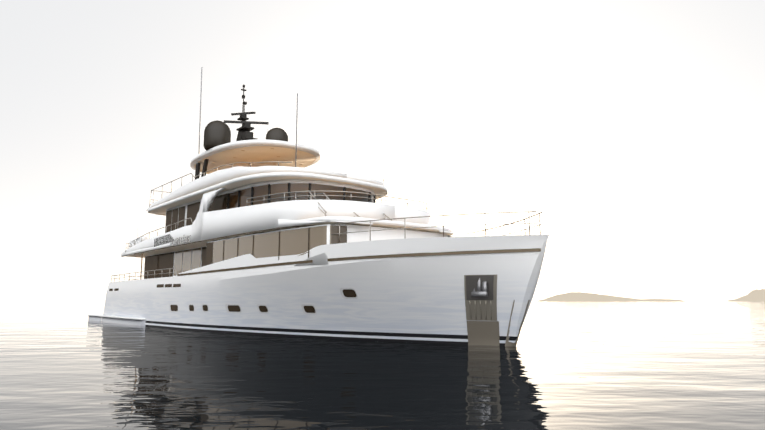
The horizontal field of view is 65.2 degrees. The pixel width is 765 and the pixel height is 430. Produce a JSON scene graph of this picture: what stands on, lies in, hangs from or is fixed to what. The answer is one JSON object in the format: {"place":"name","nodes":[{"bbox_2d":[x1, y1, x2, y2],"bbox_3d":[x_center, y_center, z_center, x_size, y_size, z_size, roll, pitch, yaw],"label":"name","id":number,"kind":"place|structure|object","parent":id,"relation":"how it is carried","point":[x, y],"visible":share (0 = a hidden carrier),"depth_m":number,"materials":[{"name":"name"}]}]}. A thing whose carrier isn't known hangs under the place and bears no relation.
{"place":"outdoors","nodes":[
{"label":"outdoors","id":0,"kind":"place"},
{"bbox_2d":[165,190,227,232],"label":"windows","id":1,"kind":"structure","parent":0,"point":[219,202],"depth_m":33.82,"materials":[{"name":"black glass"}]},
{"bbox_2d":[146,166,384,210],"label":"upper deck","id":2,"kind":"structure","parent":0,"point":[213,178],"depth_m":29.18,"materials":[{"name":"white paint"}]},
{"bbox_2d":[228,179,374,195],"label":"wheelhouse walls","id":3,"kind":"structure","parent":0,"point":[282,181],"depth_m":28.03,"materials":[{"name":"white paint"}]},
{"bbox_2d":[148,172,387,215],"bbox_3d":[-6.969,-0.733,34.515,8.260,0.200,16.600,7,-11,-40],"label":"deck edge","id":4,"kind":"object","parent":3,"relation":"on","point":[377,189],"depth_m":28.77,"materials":[{"name":"white paint"}]},
{"bbox_2d":[195,159,208,179],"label":"hardtop supports","id":5,"kind":"object","parent":4,"relation":"on","point":[197,169],"visible":0.08,"depth_m":35.26,"materials":[{"name":"black metal"}]},
{"bbox_2d":[190,139,320,173],"bbox_3d":[-7.713,-3.199,35.755,6.100,0.304,9.500,7,-11,-40],"label":"hardtop","id":6,"kind":"object","parent":5,"relation":"on","point":[260,150],"visible":0.88,"depth_m":33.66,"materials":[{"name":"white paint"}]},
{"bbox_2d":[203,120,230,149],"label":"satellite dome","id":7,"kind":"structure","parent":6,"relation":"on","point":[217,133],"depth_m":33.32,"materials":[{"name":"black plastic"}]},
{"bbox_2d":[224,84,268,140],"bbox_3d":[-8.460,-5.742,36.987,2.407,5.080,1.612,-4,-9,26],"label":"mast","id":8,"kind":"object","parent":6,"relation":"on","point":[244,130],"visible":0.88,"depth_m":36.91,"materials":[{"name":"black metal"}]},
{"bbox_2d":[198,67,297,166],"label":"antennas","id":9,"kind":"object","parent":6,"relation":"on","point":[267,131],"visible":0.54,"depth_m":28.02,"materials":[{"name":"grey"}]},
{"bbox_2d":[266,128,287,141],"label":"satellite dome","id":10,"kind":"structure","parent":6,"relation":"on","point":[280,134],"depth_m":32.36,"materials":[{"name":"black plastic"}]},
{"bbox_2d":[229,183,373,208],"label":"bridge windows","id":11,"kind":"structure","parent":3,"relation":"in","point":[245,194],"depth_m":27.94,"materials":[{"name":"black glass"}]},
{"bbox_2d":[227,183,375,208],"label":"window mullions","id":12,"kind":"object","parent":3,"relation":"attached to","point":[269,187],"visible":0.31,"depth_m":28.32,"materials":[{"name":"metal"}]},
{"bbox_2d":[0,301,764,429],"bbox_3d":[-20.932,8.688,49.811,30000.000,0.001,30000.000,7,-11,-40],"label":"water","id":13,"kind":"structure","parent":0,"point":[607,365],"depth_m":12.27,"materials":[{"name":"grey liquid"}]},
{"bbox_2d":[103,235,548,345],"bbox_3d":[-6.497,4.880,33.145,8.200,4.599,36.941,7,-11,-40],"label":"hull","id":14,"kind":"object","parent":13,"relation":"on","point":[419,299],"visible":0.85,"depth_m":22.71,"materials":[{"name":"paint"}]},
{"bbox_2d":[88,314,102,320],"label":"swim platform","id":15,"kind":"structure","parent":14,"relation":"attached to","point":[94,317],"depth_m":45.91,"materials":[{"name":"white paint"}]},
{"bbox_2d":[100,315,145,325],"bbox_3d":[-14.726,7.662,42.558,8.152,0.970,10.000,7,-11,-40],"label":"side sponson","id":16,"kind":"object","parent":14,"relation":"attached to","point":[126,320],"visible":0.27,"depth_m":39.13,"materials":[{"name":"white paint"}]},
{"bbox_2d":[109,284,357,313],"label":"portholes","id":17,"kind":"object","parent":14,"relation":"attached to","point":[348,293],"visible":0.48,"depth_m":27.59,"materials":[{"name":"black glass"}]},
{"bbox_2d":[206,225,449,264],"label":"main deck windows","id":18,"kind":"structure","parent":14,"relation":"on","point":[290,242],"depth_m":25.17,"materials":[{"name":"beige glass"}]},
{"bbox_2d":[207,224,450,265],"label":"house","id":19,"kind":"structure","parent":14,"relation":"on","point":[357,236],"depth_m":23.92,"materials":[{"name":"white paint"}]},
{"bbox_2d":[125,216,452,257],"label":"deck slab","id":20,"kind":"structure","parent":19,"relation":"on","point":[379,223],"depth_m":25.66,"materials":[{"name":"white paint"}]},
{"bbox_2d":[129,216,147,246],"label":"life rafts","id":21,"kind":"object","parent":20,"relation":"on","point":[137,241],"visible":0.35,"depth_m":39.62,"materials":[{"name":"white paint"}]},
{"bbox_2d":[154,234,174,246],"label":"louvres","id":22,"kind":"object","parent":20,"relation":"on","point":[163,240],"visible":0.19,"depth_m":34.70,"materials":[{"name":"grey metal"}]},
{"bbox_2d":[172,235,190,244],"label":"name letters","id":23,"kind":"object","parent":20,"relation":"on","point":[182,239],"visible":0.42,"depth_m":32.50,"materials":[{"name":"silver metal"}]},
{"bbox_2d":[135,225,396,253],"bbox_3d":[-6.193,1.735,33.235,8.292,0.050,21.600,7,-11,-40],"label":"trim stripe","id":24,"kind":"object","parent":20,"relation":"attached to","point":[234,235],"depth_m":27.66,"materials":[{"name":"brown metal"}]},
{"bbox_2d":[121,188,455,256],"bbox_3d":[-7.070,0.704,34.429,8.272,2.492,25.288,7,-11,-40],"label":"bulwark","id":25,"kind":"object","parent":20,"relation":"on","point":[206,225],"visible":0.54,"depth_m":26.14,"materials":[{"name":"white paint"}]},
{"bbox_2d":[111,161,541,281],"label":"rails","id":26,"kind":"object","parent":20,"relation":"on","point":[339,233],"visible":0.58,"depth_m":24.61,"materials":[{"name":"silver metal"}]},
{"bbox_2d":[177,248,545,275],"bbox_3d":[-1.394,2.406,27.416,8.204,0.377,20.650,7,-11,-40],"label":"hull stripe","id":27,"kind":"object","parent":14,"relation":"on","point":[407,255],"visible":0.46,"depth_m":21.52,"materials":[{"name":"brown metal"}]},
{"bbox_2d":[464,275,499,345],"bbox_3d":[3.933,3.482,20.910,2.670,2.687,1.615,7,-11,-40],"label":"anchor pocket","id":28,"kind":"object","parent":14,"relation":"attached to","point":[481,301],"visible":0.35,"depth_m":20.39,"materials":[{"name":"silver metal"}]},
{"bbox_2d":[505,300,529,345],"bbox_3d":[4.540,3.797,20.158,0.847,1.850,0.856,0,-8,2],"label":"bow stem guard","id":29,"kind":"object","parent":14,"relation":"attached to","point":[507,343],"visible":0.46,"depth_m":20.07,"materials":[{"name":"silver"}]},
{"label":"deck plates","id":30,"kind":"object","parent":14,"relation":"on","visible":0},
{"bbox_2d":[140,253,142,278],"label":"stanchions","id":31,"kind":"object","parent":30,"relation":"on","point":[141,264],"visible":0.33,"depth_m":38.51,"materials":[{"name":"white paint"}]},
{"bbox_2d":[144,247,205,278],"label":"aft windows","id":32,"kind":"structure","parent":30,"relation":"on","point":[159,261],"depth_m":35.80,"materials":[{"name":"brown glass"}]},
{"bbox_2d":[144,246,205,274],"bbox_3d":[-9.458,3.417,36.886,6.100,2.160,12.500,7,-11,-40],"label":"window frame","id":33,"kind":"object","parent":30,"relation":"on","point":[182,257],"visible":0.07,"depth_m":34.88,"materials":[{"name":"white paint"}]},
{"bbox_2d":[728,289,764,300],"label":"island","id":34,"kind":"structure","parent":13,"relation":"in","point":[756,295],"depth_m":2526.20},
{"bbox_2d":[0,0,764,300],"label":"sky","id":35,"kind":"structure","parent":0,"point":[635,129],"materials":[{"name":"white"}]},
{"bbox_2d":[537,292,682,300],"bbox_3d":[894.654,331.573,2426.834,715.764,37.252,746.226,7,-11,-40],"label":"island","id":36,"kind":"structure","parent":0,"point":[575,296],"depth_m":2264.51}
]}

